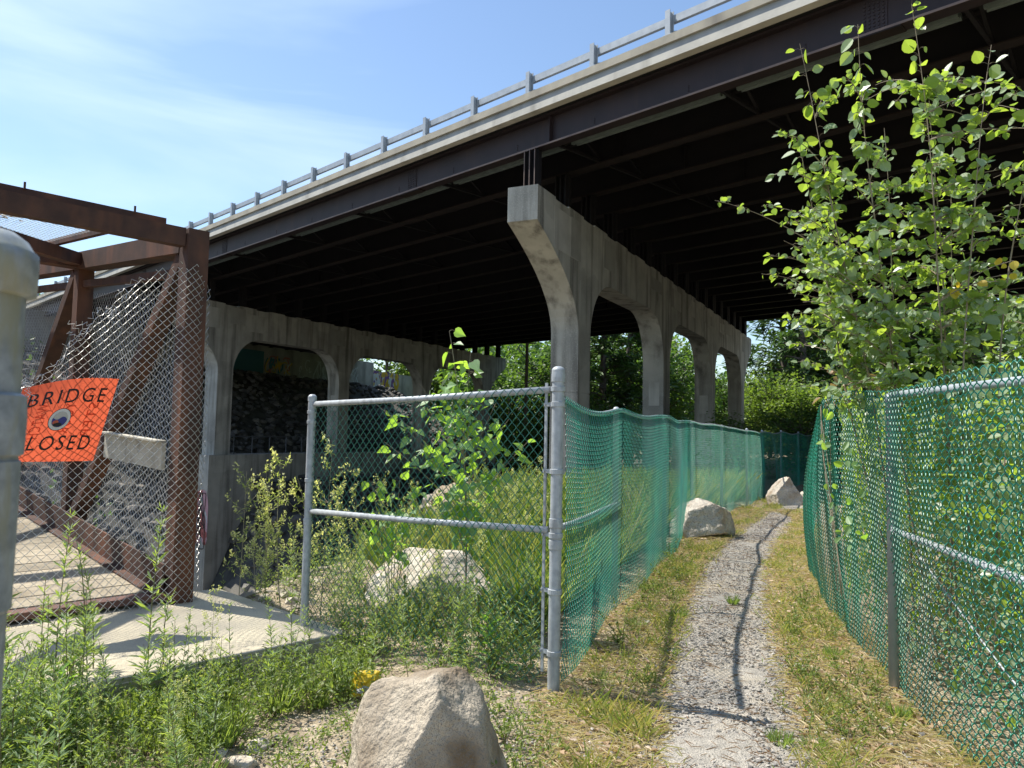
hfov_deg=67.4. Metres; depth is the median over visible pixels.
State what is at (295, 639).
mugwort plant
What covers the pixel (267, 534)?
seeding weed
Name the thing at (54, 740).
mugwort plant
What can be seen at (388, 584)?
seeding weed
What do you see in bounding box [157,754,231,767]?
grass tuft
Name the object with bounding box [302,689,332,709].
grass tuft
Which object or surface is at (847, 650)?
leafy weed
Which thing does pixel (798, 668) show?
leafy weed
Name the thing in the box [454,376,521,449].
leafy tree
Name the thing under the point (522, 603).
mugwort plant
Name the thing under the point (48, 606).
mugwort plant
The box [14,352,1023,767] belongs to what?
ground
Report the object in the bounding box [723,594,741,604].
grass tuft
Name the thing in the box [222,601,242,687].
mugwort plant
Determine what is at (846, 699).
leafy weed
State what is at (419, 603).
leafy weed
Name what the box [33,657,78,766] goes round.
mugwort plant
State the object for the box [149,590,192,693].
mugwort plant
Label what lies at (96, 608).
mugwort plant
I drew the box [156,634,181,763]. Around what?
mugwort plant
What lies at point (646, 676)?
leafy weed
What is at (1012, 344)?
leafy shrub
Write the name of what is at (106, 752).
leafy weed
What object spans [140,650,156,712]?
mugwort plant
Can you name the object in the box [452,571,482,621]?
leafy weed
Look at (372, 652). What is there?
mugwort plant
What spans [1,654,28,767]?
mugwort plant
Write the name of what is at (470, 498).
seeding weed
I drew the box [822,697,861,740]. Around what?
leafy weed
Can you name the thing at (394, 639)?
mugwort plant
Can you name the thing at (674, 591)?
leafy weed
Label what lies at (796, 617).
leafy weed
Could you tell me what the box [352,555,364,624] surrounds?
mugwort plant
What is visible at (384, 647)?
mugwort plant
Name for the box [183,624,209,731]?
mugwort plant
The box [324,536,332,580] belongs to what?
mugwort plant
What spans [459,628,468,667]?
mugwort plant
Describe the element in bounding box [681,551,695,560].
leafy weed
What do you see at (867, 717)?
leafy weed
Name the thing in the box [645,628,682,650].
leafy weed
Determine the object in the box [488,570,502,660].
mugwort plant
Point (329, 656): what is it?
grass tuft
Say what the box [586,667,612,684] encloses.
grass tuft
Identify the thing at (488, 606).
mugwort plant
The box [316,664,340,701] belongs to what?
leafy weed
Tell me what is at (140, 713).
leafy weed
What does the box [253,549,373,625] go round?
weed ground cover
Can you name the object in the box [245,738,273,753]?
boulder
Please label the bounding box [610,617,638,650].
leafy weed
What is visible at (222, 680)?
mugwort plant
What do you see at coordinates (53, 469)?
bank undergrowth
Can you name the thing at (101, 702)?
grass tuft
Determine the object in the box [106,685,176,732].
grass tuft
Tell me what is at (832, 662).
leafy weed
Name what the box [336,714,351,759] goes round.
leafy weed
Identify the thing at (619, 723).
verge grass
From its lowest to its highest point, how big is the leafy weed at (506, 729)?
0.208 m
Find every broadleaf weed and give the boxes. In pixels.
[1,647,21,728]
[44,656,88,740]
[474,608,518,673]
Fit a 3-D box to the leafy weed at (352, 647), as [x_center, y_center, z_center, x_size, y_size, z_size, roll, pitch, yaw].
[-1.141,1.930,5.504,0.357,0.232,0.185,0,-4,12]
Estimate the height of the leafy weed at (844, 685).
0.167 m
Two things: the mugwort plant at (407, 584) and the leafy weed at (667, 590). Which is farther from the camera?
the leafy weed at (667, 590)
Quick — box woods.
[432,296,1023,462]
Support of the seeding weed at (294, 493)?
on the ground at (232, 584)
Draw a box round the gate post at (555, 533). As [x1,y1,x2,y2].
[539,366,564,697]
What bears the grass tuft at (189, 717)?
on the ground at (232, 584)
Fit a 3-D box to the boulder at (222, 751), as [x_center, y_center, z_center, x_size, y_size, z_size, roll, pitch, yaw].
[-1.537,1.947,4.053,0.081,0.056,0.161,3,-4,-25]
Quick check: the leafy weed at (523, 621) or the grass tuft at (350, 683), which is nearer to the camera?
the grass tuft at (350, 683)
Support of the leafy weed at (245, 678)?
on the ground at (232, 584)
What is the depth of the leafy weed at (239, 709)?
4.13 m
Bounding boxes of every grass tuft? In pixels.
[1,730,61,767]
[30,706,97,738]
[66,698,118,727]
[79,688,112,708]
[102,690,162,731]
[106,682,177,715]
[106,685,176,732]
[131,729,164,752]
[137,685,188,709]
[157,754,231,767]
[171,658,233,690]
[174,701,231,741]
[176,703,213,726]
[180,725,212,752]
[193,706,250,751]
[193,753,216,767]
[199,676,241,705]
[208,697,262,727]
[248,675,309,716]
[294,672,320,692]
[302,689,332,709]
[315,650,349,669]
[326,661,368,696]
[341,654,367,675]
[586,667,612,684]
[600,677,616,688]
[623,651,639,662]
[627,618,648,630]
[657,645,680,659]
[665,608,688,617]
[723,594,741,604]
[763,727,783,737]
[764,726,796,747]
[796,730,829,750]
[799,668,821,682]
[822,644,845,655]
[882,698,914,716]
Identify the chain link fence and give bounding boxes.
[300,386,551,683]
[560,396,840,682]
[803,359,1023,767]
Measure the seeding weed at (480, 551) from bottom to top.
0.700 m
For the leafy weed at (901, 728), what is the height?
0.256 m
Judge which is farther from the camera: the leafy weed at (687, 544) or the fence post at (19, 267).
the leafy weed at (687, 544)
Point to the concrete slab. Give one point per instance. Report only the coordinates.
(250, 621)
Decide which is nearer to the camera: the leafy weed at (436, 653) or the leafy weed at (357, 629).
the leafy weed at (436, 653)
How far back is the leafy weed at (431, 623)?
5.50 m
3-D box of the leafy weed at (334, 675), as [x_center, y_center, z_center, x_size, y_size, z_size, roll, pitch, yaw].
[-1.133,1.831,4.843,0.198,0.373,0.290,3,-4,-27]
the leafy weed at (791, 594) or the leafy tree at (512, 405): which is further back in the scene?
the leafy tree at (512, 405)
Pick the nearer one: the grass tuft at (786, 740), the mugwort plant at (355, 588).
the grass tuft at (786, 740)
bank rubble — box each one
[20,346,548,591]
[240,494,443,608]
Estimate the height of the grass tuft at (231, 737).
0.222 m
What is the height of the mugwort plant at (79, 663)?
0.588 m
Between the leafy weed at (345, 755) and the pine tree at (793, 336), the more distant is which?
the pine tree at (793, 336)
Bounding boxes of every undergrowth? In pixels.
[22,337,121,540]
[838,363,1023,737]
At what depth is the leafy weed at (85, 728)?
3.92 m
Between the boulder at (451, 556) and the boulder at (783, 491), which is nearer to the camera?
the boulder at (451, 556)
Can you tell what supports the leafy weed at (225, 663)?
on the ground at (232, 584)
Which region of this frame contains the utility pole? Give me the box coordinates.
[518,342,535,454]
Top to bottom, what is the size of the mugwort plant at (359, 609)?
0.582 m
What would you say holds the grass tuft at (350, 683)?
on the ground at (232, 584)
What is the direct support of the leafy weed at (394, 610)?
on the ground at (232, 584)
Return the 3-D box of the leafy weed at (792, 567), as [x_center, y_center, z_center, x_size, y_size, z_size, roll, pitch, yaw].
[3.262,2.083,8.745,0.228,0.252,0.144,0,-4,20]
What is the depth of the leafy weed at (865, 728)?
3.96 m
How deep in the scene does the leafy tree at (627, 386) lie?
78.28 m
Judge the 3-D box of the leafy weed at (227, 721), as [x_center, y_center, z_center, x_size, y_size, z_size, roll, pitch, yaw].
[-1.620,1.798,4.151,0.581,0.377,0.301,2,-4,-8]
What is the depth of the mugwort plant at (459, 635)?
5.26 m
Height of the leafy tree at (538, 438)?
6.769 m
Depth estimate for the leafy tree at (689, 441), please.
79.28 m
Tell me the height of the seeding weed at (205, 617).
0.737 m
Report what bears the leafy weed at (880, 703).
on the ground at (232, 584)
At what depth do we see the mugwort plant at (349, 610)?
6.34 m
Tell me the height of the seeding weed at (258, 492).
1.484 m
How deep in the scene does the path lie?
4.80 m
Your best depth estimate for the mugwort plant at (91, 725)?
3.51 m
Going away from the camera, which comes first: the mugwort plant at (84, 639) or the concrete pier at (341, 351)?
the mugwort plant at (84, 639)
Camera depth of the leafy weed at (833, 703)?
4.19 m
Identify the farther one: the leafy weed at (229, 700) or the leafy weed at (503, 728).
the leafy weed at (229, 700)
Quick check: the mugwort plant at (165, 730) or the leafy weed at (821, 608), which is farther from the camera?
the leafy weed at (821, 608)
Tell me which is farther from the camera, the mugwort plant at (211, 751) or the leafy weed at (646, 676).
the leafy weed at (646, 676)
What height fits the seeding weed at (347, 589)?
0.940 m
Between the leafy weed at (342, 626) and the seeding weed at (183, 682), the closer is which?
the seeding weed at (183, 682)
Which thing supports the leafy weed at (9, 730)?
on the ground at (232, 584)
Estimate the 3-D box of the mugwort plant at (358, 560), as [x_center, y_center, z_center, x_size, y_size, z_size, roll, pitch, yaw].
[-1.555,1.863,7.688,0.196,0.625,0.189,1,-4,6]
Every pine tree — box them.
[518,337,622,446]
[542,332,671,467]
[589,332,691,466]
[721,317,840,425]
[747,315,862,422]
[772,312,863,403]
[792,313,939,409]
[834,303,1018,401]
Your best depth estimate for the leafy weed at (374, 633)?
5.99 m
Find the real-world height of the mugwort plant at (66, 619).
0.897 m
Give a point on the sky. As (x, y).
(181, 112)
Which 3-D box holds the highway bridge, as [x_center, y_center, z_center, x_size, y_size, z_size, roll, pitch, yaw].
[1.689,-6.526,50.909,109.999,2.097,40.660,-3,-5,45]
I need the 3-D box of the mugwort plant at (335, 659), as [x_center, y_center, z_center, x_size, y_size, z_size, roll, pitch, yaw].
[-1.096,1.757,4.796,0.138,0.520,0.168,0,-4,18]
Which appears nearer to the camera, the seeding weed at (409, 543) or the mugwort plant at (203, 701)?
the mugwort plant at (203, 701)
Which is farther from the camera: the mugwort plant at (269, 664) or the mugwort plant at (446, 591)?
the mugwort plant at (446, 591)
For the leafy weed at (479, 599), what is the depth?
5.84 m
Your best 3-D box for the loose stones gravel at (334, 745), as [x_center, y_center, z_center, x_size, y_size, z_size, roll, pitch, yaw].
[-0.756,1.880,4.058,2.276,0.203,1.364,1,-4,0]
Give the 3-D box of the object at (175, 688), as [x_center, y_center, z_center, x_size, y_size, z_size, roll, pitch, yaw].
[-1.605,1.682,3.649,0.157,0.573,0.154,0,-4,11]
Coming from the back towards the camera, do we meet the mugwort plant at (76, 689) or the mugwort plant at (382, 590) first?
the mugwort plant at (382, 590)
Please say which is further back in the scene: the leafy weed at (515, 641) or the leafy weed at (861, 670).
the leafy weed at (515, 641)
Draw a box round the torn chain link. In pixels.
[6,262,210,627]
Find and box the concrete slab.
[4,588,350,726]
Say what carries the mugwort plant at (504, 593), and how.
on the ground at (232, 584)
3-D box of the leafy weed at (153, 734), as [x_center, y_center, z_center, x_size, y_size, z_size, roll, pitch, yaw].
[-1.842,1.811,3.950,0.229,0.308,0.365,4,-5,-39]
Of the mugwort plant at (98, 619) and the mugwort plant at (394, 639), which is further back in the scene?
the mugwort plant at (394, 639)
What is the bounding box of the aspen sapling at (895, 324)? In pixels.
[715,1,1023,678]
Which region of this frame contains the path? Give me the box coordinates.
[543,487,841,767]
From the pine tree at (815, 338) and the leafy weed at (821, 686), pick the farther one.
the pine tree at (815, 338)
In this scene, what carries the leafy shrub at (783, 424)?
on the ground at (232, 584)
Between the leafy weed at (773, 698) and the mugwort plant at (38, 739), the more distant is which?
the leafy weed at (773, 698)
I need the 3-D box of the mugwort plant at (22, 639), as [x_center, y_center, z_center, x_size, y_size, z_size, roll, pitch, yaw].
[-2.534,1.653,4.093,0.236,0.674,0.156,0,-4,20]
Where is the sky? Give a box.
[0,0,1021,412]
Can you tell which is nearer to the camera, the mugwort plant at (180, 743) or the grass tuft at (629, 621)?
the mugwort plant at (180, 743)
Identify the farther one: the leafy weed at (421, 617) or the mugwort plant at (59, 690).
the leafy weed at (421, 617)
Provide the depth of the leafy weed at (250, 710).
4.13 m
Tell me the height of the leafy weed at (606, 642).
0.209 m
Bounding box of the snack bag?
[351,669,379,696]
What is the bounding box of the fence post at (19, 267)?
[0,228,39,719]
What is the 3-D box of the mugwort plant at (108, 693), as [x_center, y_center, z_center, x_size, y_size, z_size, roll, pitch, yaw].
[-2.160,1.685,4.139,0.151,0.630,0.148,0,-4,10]
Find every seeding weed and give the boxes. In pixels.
[1,626,24,740]
[77,681,108,755]
[154,636,182,715]
[158,679,189,765]
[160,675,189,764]
[196,627,218,691]
[201,585,233,670]
[223,462,267,595]
[237,509,270,600]
[241,454,286,600]
[249,479,291,599]
[251,447,301,606]
[283,521,326,603]
[284,476,327,613]
[310,432,352,618]
[327,538,362,632]
[330,484,357,586]
[344,468,367,582]
[372,541,396,616]
[373,470,401,523]
[394,505,413,550]
[399,481,426,549]
[405,540,436,639]
[422,505,462,641]
[433,494,451,548]
[449,476,477,536]
[469,491,495,565]
[470,491,485,545]
[475,536,484,569]
[484,478,502,513]
[493,515,519,549]
[502,486,514,507]
[503,467,527,535]
[511,478,529,503]
[524,456,548,522]
[532,468,540,503]
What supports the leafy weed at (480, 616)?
on the ground at (232, 584)
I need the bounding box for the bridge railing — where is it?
[37,0,731,295]
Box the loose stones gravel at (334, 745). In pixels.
[212,685,576,767]
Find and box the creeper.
[816,400,867,598]
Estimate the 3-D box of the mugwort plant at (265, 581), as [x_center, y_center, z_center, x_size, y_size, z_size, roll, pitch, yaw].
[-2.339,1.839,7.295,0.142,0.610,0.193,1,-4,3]
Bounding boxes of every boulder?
[213,755,257,767]
[214,745,228,757]
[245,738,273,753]
[348,666,507,767]
[365,547,493,627]
[669,498,734,538]
[766,477,802,506]
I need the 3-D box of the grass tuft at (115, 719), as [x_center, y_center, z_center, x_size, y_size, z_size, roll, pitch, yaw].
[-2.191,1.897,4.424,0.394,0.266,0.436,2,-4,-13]
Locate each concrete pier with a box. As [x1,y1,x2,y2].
[158,279,505,591]
[507,148,750,476]
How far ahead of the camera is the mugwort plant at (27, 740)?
3.58 m
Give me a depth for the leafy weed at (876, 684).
4.69 m
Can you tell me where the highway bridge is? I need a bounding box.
[26,0,1023,358]
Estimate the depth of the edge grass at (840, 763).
4.44 m
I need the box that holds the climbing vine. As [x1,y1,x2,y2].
[812,364,880,408]
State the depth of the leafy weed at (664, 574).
7.87 m
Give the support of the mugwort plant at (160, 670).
on the ground at (232, 584)
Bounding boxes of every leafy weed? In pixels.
[1,713,21,740]
[1,716,79,766]
[3,731,86,767]
[4,744,68,767]
[11,703,74,754]
[25,736,140,767]
[26,701,140,766]
[26,703,85,760]
[37,687,134,762]
[48,704,127,762]
[54,695,89,727]
[60,746,109,767]
[65,725,131,767]
[85,711,135,747]
[87,713,135,762]
[98,746,150,767]
[100,703,124,745]
[100,719,156,767]
[114,745,170,767]
[120,741,155,767]
[121,729,187,767]
[123,689,186,737]
[123,700,184,765]
[132,707,169,755]
[149,677,269,733]
[149,683,212,725]
[152,692,196,714]
[174,652,235,694]
[178,673,233,719]
[186,674,261,731]
[194,659,248,698]
[203,651,267,700]
[203,678,278,747]
[204,651,242,680]
[220,680,264,708]
[223,665,248,708]
[225,654,293,693]
[227,689,288,747]
[250,667,313,717]
[257,668,298,728]
[260,664,328,701]
[261,645,311,685]
[262,641,289,672]
[264,653,300,688]
[284,638,331,671]
[288,670,325,714]
[309,654,363,706]
[311,649,345,694]
[312,639,359,672]
[312,648,343,676]
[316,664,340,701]
[317,650,346,702]
[326,635,377,660]
[327,657,390,697]
[330,621,393,659]
[331,741,351,767]
[333,607,377,649]
[335,620,380,649]
[335,738,350,760]
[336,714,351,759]
[337,642,396,674]
[338,620,399,655]
[338,639,389,669]
[347,618,386,655]
[350,573,373,612]
[353,573,367,613]
[357,609,390,636]
[363,654,418,685]
[366,590,392,632]
[369,619,394,652]
[376,590,437,650]
[376,592,401,630]
[401,586,455,641]
[402,575,420,607]
[404,587,439,634]
[405,589,432,631]
[410,588,449,633]
[412,582,461,653]
[414,601,441,634]
[427,623,449,667]
[434,617,463,657]
[438,581,475,639]
[444,578,476,613]
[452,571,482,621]
[459,607,511,665]
[471,571,522,618]
[471,577,497,636]
[477,601,518,654]
[481,584,514,614]
[484,616,512,676]
[484,693,514,739]
[486,592,532,638]
[492,694,520,743]
[495,716,516,738]
[496,587,540,636]
[500,712,562,767]
[502,609,527,651]
[503,584,533,618]
[503,603,540,650]
[530,606,547,645]
[567,677,605,704]
[588,668,606,690]
[590,635,614,652]
[596,597,629,636]
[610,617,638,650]
[612,650,651,689]
[618,635,641,663]
[620,666,658,698]
[622,608,653,630]
[625,613,645,633]
[626,598,654,620]
[628,593,663,608]
[629,663,651,683]
[637,578,656,601]
[638,569,657,597]
[640,573,672,595]
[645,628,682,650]
[646,577,669,597]
[650,563,674,587]
[657,575,679,600]
[661,551,678,568]
[661,583,688,599]
[664,561,688,579]
[670,597,683,619]
[671,558,690,581]
[681,536,693,548]
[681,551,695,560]
[765,678,787,710]
[770,607,801,624]
[783,578,805,601]
[785,642,811,677]
[787,601,806,621]
[787,613,805,634]
[788,559,808,576]
[789,583,812,602]
[789,653,819,683]
[794,670,810,692]
[795,650,823,673]
[796,587,821,608]
[796,656,843,692]
[798,575,817,597]
[800,678,830,714]
[802,601,827,626]
[802,698,834,729]
[808,691,859,719]
[814,666,846,693]
[821,613,845,638]
[821,621,846,640]
[821,688,847,736]
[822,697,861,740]
[823,673,850,689]
[824,646,854,674]
[828,678,855,710]
[829,612,851,635]
[833,691,859,708]
[835,676,861,704]
[837,635,855,654]
[846,657,867,686]
[854,704,885,729]
[856,681,881,710]
[856,700,899,742]
[860,654,882,698]
[862,699,913,745]
[863,667,888,697]
[865,679,895,709]
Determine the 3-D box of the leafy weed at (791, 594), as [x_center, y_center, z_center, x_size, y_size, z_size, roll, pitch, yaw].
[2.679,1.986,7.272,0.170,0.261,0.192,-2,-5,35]
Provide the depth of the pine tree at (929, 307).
73.55 m
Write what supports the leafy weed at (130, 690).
on the ground at (232, 584)
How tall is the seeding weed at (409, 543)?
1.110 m
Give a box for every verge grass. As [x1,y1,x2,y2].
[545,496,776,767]
[742,495,995,767]
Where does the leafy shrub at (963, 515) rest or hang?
on the ground at (232, 584)
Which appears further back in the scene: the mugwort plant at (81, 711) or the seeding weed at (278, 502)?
the seeding weed at (278, 502)
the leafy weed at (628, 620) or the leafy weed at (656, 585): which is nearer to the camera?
the leafy weed at (628, 620)
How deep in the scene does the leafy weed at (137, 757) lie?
3.59 m
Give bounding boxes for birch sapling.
[361,470,428,609]
[376,327,535,611]
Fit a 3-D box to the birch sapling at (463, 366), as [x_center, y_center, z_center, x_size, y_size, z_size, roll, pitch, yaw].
[-0.469,0.780,6.119,1.332,2.530,0.599,1,-4,0]
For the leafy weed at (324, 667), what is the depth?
4.92 m
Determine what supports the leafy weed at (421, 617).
on the ground at (232, 584)
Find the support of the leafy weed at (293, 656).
on the ground at (232, 584)
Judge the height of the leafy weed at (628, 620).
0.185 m
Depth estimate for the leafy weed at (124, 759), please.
3.44 m
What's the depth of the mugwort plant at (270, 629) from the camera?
4.86 m
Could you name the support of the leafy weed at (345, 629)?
on the ground at (232, 584)
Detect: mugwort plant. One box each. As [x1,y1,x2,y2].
[0,653,15,767]
[1,641,18,752]
[1,641,21,716]
[1,642,36,763]
[1,645,21,725]
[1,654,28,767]
[2,673,59,767]
[3,640,32,705]
[3,658,44,752]
[4,592,29,687]
[4,610,27,671]
[6,685,18,736]
[8,641,44,750]
[9,662,74,767]
[9,670,39,749]
[13,664,31,737]
[16,630,47,731]
[16,683,43,765]
[17,678,48,746]
[23,726,52,767]
[25,639,37,723]
[25,711,52,767]
[28,577,58,721]
[28,630,56,742]
[29,593,56,674]
[32,508,80,688]
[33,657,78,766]
[35,666,54,726]
[40,690,67,767]
[41,634,68,727]
[41,687,78,767]
[42,693,75,767]
[44,653,73,741]
[46,615,73,720]
[47,617,93,710]
[53,629,83,765]
[56,582,90,720]
[58,625,81,690]
[58,637,73,695]
[59,604,98,687]
[62,587,99,749]
[62,672,88,765]
[64,673,98,758]
[65,620,93,721]
[67,540,104,665]
[67,635,87,698]
[70,666,84,716]
[73,611,100,745]
[76,681,104,767]
[79,564,110,668]
[80,650,109,763]
[84,693,104,766]
[86,688,113,767]
[96,639,128,746]
[124,698,139,767]
[126,502,172,689]
[132,633,154,731]
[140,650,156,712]
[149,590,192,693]
[150,646,169,698]
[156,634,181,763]
[157,623,172,685]
[157,703,174,756]
[160,613,184,737]
[161,676,187,766]
[162,684,189,767]
[170,718,186,767]
[174,612,190,709]
[178,605,194,695]
[182,661,218,742]
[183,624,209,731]
[187,667,212,758]
[196,614,207,676]
[200,653,212,718]
[201,712,214,767]
[202,639,228,767]
[218,712,232,746]
[219,653,226,708]
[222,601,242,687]
[253,636,281,708]
[258,549,271,602]
[261,594,281,687]
[276,632,283,678]
[278,535,287,578]
[280,518,295,589]
[282,561,299,678]
[282,616,305,695]
[284,541,296,584]
[290,591,300,614]
[292,633,303,665]
[298,604,316,694]
[304,606,318,663]
[310,535,321,582]
[319,622,325,667]
[323,506,337,569]
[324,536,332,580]
[324,579,332,620]
[324,625,347,701]
[327,527,344,584]
[331,545,339,596]
[332,591,340,627]
[333,580,348,629]
[334,518,348,606]
[341,530,351,578]
[341,552,362,627]
[341,630,356,688]
[343,583,353,633]
[347,532,367,606]
[348,525,362,586]
[350,539,364,592]
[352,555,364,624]
[353,576,367,638]
[364,612,382,670]
[365,598,379,659]
[366,584,377,629]
[370,588,378,631]
[375,551,389,630]
[380,622,390,658]
[382,569,393,624]
[387,562,403,617]
[387,579,397,635]
[390,606,399,644]
[391,595,402,645]
[391,625,405,663]
[394,593,413,676]
[396,548,411,620]
[398,565,410,617]
[401,621,413,660]
[419,600,429,652]
[421,607,435,669]
[431,545,442,627]
[435,582,448,641]
[436,575,468,667]
[437,571,448,625]
[443,577,455,643]
[447,575,471,657]
[448,579,463,632]
[451,615,465,660]
[452,635,459,666]
[454,579,472,659]
[454,596,465,662]
[455,567,476,652]
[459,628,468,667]
[460,593,476,675]
[468,545,485,622]
[479,575,492,650]
[487,613,499,672]
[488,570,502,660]
[497,617,519,687]
[498,608,511,677]
[500,577,521,642]
[506,588,520,661]
[513,561,530,642]
[513,611,534,675]
[516,609,531,675]
[517,463,523,486]
[517,563,528,625]
[522,561,545,668]
[524,543,535,595]
[524,559,535,619]
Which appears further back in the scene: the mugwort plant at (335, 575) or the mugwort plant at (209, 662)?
the mugwort plant at (335, 575)
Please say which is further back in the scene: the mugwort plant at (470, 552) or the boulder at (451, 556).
the boulder at (451, 556)
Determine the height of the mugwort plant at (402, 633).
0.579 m
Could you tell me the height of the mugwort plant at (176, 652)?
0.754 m
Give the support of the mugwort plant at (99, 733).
on the ground at (232, 584)
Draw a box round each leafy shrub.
[689,409,777,474]
[744,396,841,481]
[775,402,859,475]
[903,397,1023,593]
[953,341,1023,520]
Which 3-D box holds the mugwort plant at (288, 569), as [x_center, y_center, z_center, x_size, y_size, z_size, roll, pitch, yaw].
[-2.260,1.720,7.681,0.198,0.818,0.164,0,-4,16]
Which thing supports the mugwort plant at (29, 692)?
on the ground at (232, 584)
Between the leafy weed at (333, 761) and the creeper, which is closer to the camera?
the leafy weed at (333, 761)
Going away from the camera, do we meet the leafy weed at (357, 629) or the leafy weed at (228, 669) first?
the leafy weed at (228, 669)
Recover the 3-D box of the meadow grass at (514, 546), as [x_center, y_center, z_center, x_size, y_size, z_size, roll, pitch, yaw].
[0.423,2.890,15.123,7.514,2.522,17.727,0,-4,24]
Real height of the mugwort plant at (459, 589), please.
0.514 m
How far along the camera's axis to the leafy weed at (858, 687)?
4.41 m
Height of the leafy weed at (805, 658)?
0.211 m
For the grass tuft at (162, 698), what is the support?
on the ground at (232, 584)
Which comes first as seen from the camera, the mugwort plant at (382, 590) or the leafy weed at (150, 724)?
the leafy weed at (150, 724)
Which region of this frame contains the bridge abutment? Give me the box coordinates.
[24,308,412,395]
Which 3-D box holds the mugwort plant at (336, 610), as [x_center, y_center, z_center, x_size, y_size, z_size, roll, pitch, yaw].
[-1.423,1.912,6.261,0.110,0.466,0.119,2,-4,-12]
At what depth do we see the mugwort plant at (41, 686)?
3.97 m
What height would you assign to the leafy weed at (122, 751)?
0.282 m
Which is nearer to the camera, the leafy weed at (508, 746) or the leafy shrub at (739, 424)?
the leafy weed at (508, 746)
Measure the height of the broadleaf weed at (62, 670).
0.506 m
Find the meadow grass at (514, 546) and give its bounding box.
[349,462,765,635]
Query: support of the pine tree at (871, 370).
on the ground at (232, 584)
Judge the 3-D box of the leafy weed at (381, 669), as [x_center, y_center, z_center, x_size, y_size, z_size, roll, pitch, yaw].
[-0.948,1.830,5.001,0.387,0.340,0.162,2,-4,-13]
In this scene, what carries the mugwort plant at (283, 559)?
on the ground at (232, 584)
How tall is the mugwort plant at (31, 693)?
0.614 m
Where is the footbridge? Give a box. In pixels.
[0,182,209,621]
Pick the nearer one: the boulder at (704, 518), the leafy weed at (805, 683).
the leafy weed at (805, 683)
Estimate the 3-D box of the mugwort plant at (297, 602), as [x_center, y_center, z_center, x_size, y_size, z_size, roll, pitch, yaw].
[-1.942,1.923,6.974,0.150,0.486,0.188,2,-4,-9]
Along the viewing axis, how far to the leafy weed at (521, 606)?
5.81 m
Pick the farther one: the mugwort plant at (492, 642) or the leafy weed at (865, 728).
the mugwort plant at (492, 642)
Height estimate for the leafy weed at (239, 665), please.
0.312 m
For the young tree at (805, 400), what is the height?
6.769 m
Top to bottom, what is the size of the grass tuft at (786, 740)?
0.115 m
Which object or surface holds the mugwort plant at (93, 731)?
on the ground at (232, 584)
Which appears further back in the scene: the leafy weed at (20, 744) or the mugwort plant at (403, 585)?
the mugwort plant at (403, 585)
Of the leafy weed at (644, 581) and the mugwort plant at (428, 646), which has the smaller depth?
the mugwort plant at (428, 646)
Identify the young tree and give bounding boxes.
[724,365,816,457]
[747,374,826,451]
[778,384,855,430]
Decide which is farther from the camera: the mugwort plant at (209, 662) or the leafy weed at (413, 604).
the leafy weed at (413, 604)
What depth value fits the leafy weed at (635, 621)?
6.09 m
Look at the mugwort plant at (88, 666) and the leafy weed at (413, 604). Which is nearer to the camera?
the mugwort plant at (88, 666)
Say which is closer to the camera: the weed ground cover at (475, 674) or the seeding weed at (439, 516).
the weed ground cover at (475, 674)
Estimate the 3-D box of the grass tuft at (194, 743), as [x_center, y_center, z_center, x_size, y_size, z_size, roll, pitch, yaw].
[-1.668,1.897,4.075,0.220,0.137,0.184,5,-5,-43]
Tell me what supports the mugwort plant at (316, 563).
on the ground at (232, 584)
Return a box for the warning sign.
[19,378,118,461]
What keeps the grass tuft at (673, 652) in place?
on the ground at (232, 584)
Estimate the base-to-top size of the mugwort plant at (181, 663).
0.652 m
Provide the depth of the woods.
101.53 m
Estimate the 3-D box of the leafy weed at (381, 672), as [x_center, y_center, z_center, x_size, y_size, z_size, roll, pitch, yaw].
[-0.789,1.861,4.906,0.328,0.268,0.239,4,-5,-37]
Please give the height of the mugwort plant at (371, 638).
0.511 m
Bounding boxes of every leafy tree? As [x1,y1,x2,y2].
[359,358,442,407]
[387,361,452,416]
[393,349,472,425]
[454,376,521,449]
[455,361,550,468]
[475,414,549,476]
[489,344,596,466]
[589,390,642,468]
[592,332,720,465]
[625,333,727,431]
[670,412,726,461]
[685,368,755,448]
[716,366,773,452]
[863,295,1023,419]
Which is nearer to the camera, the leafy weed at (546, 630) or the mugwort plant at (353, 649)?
the mugwort plant at (353, 649)
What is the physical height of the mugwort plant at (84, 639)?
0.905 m
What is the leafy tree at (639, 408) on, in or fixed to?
on the ground at (232, 584)
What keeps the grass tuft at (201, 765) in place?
on the ground at (232, 584)
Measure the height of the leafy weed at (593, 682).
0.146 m
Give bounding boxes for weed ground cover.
[1,629,373,767]
[238,675,569,767]
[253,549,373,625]
[309,589,546,692]
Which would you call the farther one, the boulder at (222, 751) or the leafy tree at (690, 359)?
the leafy tree at (690, 359)
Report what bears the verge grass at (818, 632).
on the ground at (232, 584)
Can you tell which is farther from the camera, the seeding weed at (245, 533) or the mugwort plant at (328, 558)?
the mugwort plant at (328, 558)
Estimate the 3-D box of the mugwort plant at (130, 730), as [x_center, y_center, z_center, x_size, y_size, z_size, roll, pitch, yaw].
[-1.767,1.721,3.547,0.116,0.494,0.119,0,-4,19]
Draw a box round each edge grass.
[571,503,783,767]
[747,497,886,767]

